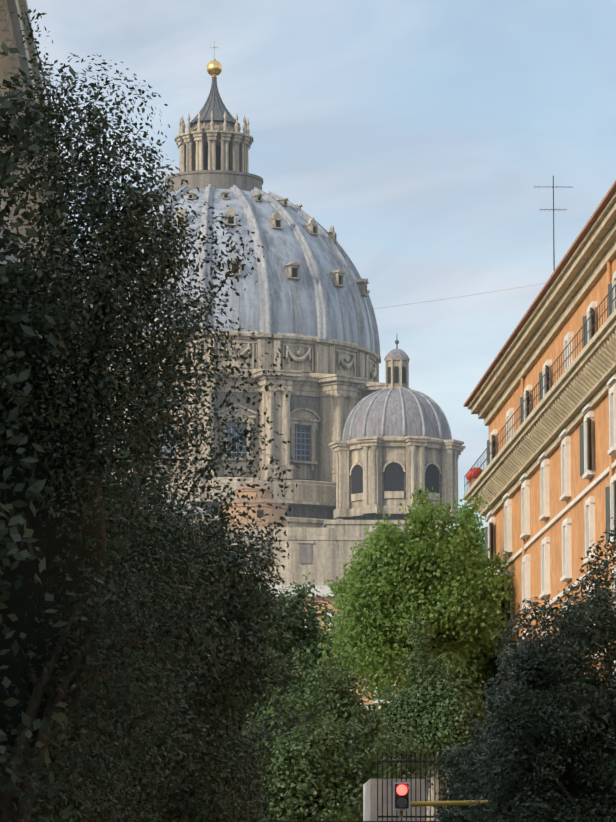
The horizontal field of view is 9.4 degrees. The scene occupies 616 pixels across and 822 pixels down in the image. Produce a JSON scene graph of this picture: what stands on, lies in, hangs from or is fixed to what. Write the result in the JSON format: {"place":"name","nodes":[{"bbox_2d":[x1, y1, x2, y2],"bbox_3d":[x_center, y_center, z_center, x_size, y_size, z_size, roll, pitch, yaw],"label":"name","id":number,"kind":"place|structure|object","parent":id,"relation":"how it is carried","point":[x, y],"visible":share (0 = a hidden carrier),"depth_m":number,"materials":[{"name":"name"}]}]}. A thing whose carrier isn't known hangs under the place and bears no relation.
{"place":"outdoors","nodes":[
{"label":"outdoors","id":0,"kind":"place"},
{"bbox_2d":[0,0,94,382],"bbox_3d":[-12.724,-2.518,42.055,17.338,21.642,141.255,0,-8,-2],"label":"building","id":1,"kind":"structure","parent":0,"point":[10,34],"depth_m":72.13,"materials":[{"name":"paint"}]},
{"bbox_2d":[0,5,300,821],"bbox_3d":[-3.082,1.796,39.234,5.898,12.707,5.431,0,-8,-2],"label":"holm oak","id":2,"kind":"object","parent":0,"point":[60,339],"depth_m":38.31,"materials":[{"name":"green plant"}]},
{"bbox_2d":[53,286,320,821],"bbox_3d":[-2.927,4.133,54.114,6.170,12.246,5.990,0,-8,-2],"label":"holm oak","id":3,"kind":"object","parent":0,"point":[202,792],"depth_m":53.03,"materials":[{"name":"green plant"}]},
{"bbox_2d":[234,571,352,682],"bbox_3d":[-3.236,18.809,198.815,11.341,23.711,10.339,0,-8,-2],"label":"tree","id":4,"kind":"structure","parent":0,"point":[301,595],"depth_m":197.85,"materials":[{"name":"green plant"}]},
{"bbox_2d":[246,644,387,749],"bbox_3d":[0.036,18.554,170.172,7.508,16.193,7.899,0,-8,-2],"label":"tree","id":5,"kind":"object","parent":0,"point":[343,702],"depth_m":169.35,"materials":[{"name":"green plant"}]},
{"bbox_2d":[27,0,615,552],"label":"sky","id":6,"kind":"structure","parent":0,"point":[423,132],"materials":[{"name":"blue"}]},
{"bbox_2d":[230,640,437,820],"bbox_3d":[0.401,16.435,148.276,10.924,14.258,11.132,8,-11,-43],"label":"tree","id":7,"kind":"object","parent":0,"point":[318,762],"depth_m":145.75,"materials":[{"name":"green plant"}]},
{"bbox_2d":[371,608,493,820],"bbox_3d":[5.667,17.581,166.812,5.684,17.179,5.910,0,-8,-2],"label":"tree","id":8,"kind":"object","parent":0,"point":[448,714],"depth_m":165.98,"materials":[{"name":"green plant"}]},
{"bbox_2d":[398,596,499,784],"bbox_3d":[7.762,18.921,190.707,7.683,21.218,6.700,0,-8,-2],"label":"tree","id":9,"kind":"object","parent":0,"point":[487,671],"depth_m":190.08,"materials":[{"name":"green plant"}]},
{"bbox_2d":[444,621,570,821],"bbox_3d":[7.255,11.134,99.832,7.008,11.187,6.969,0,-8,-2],"label":"holm oak","id":10,"kind":"object","parent":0,"point":[475,772],"depth_m":99.92,"materials":[{"name":"green plant"}]},
{"bbox_2d":[464,510,615,821],"bbox_3d":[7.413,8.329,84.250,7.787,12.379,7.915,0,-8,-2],"label":"holm oak","id":11,"kind":"object","parent":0,"point":[581,695],"depth_m":83.29,"materials":[{"name":"green plant"}]},
{"label":"ground","id":12,"kind":"structure","parent":0,"visible":0},
{"bbox_2d":[30,584,195,821],"bbox_3d":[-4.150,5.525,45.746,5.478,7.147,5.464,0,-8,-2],"label":"holm oak","id":13,"kind":"object","parent":12,"relation":"on","point":[114,803],"depth_m":45.29,"materials":[{"name":"green plant"}]},
{"bbox_2d":[55,653,322,821],"bbox_3d":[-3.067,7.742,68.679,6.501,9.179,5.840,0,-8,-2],"label":"holm oak","id":14,"kind":"object","parent":12,"relation":"on","point":[253,795],"depth_m":68.37,"materials":[{"name":"green plant"}]},
{"bbox_2d":[165,527,255,693],"bbox_3d":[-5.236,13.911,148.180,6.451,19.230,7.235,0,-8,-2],"label":"tree","id":15,"kind":"object","parent":12,"relation":"on","point":[229,624],"depth_m":148.81,"materials":[{"name":"green plant"}]},
{"bbox_2d":[185,664,272,821],"bbox_3d":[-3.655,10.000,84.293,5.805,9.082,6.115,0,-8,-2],"label":"holm oak","id":16,"kind":"object","parent":12,"relation":"on","point":[261,794],"depth_m":85.24,"materials":[{"name":"green plant"}]},
{"bbox_2d":[218,620,294,731],"bbox_3d":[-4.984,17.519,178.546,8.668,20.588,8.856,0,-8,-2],"label":"tree","id":17,"kind":"object","parent":12,"relation":"on","point":[252,708],"depth_m":176.69,"materials":[{"name":"green plant"}]},
{"bbox_2d":[137,472,448,585],"bbox_3d":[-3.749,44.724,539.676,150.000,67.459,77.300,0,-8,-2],"label":"building","id":18,"kind":"structure","parent":12,"relation":"on","point":[322,554],"depth_m":505.07,"materials":[{"name":"stone"}]},
{"bbox_2d":[79,41,384,527],"bbox_3d":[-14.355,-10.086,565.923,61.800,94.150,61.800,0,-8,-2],"label":"st peters dome","id":19,"kind":"structure","parent":18,"relation":"on","point":[305,267],"depth_m":545.09,"materials":[{"name":"stone"}]},
{"bbox_2d":[329,337,464,521],"bbox_3d":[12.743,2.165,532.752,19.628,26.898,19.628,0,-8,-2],"label":"small dome","id":20,"kind":"structure","parent":18,"relation":"on","point":[393,444],"depth_m":526.58,"materials":[{"name":"stone"}]},
{"bbox_2d":[137,532,448,820],"bbox_3d":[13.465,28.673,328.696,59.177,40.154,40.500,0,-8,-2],"label":"palazzo","id":21,"kind":"structure","parent":12,"relation":"on","point":[325,590],"depth_m":309.70,"materials":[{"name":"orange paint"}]},
{"bbox_2d":[257,751,449,821],"bbox_3d":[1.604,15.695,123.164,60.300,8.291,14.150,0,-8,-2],"label":"end wall and gate","id":22,"kind":"structure","parent":12,"relation":"on","point":[377,800],"depth_m":125.59,"materials":[{"name":"grey metal"}]},
{"bbox_2d":[317,482,515,778],"bbox_3d":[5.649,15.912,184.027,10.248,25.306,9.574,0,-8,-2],"label":"tree","id":23,"kind":"object","parent":12,"relation":"on","point":[388,569],"depth_m":182.53,"materials":[{"name":"green plant"}]},
{"bbox_2d":[393,782,530,817],"bbox_3d":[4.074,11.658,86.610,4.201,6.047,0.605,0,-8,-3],"label":"traffic signal","id":24,"kind":"object","parent":12,"relation":"on","point":[401,797],"visible":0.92,"depth_m":86.86,"materials":[{"name":"black"}]},
{"bbox_2d":[448,505,488,638],"bbox_3d":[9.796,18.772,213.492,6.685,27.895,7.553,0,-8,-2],"label":"tree","id":25,"kind":"object","parent":12,"relation":"on","point":[479,536],"visible":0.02,"depth_m":215.35,"materials":[{"name":"green plant"}]},
{"bbox_2d":[428,719,518,821],"bbox_3d":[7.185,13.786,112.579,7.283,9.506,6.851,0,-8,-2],"label":"tree","id":26,"kind":"object","parent":12,"relation":"on","point":[454,814],"visible":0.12,"depth_m":112.02,"materials":[{"name":"green plant"}]},
{"bbox_2d":[463,176,615,703],"bbox_3d":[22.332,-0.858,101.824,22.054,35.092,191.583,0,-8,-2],"label":"building","id":27,"kind":"structure","parent":12,"relation":"on","point":[541,400],"depth_m":163.98,"materials":[{"name":"orange paint"}]},
{"bbox_2d":[203,272,604,327],"bbox_3d":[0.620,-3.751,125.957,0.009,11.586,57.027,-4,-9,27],"label":"span wire","id":28,"kind":"object","parent":27,"relation":"attached to","point":[398,305],"visible":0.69,"depth_m":131.01,"materials":[{"name":"grey metal"}]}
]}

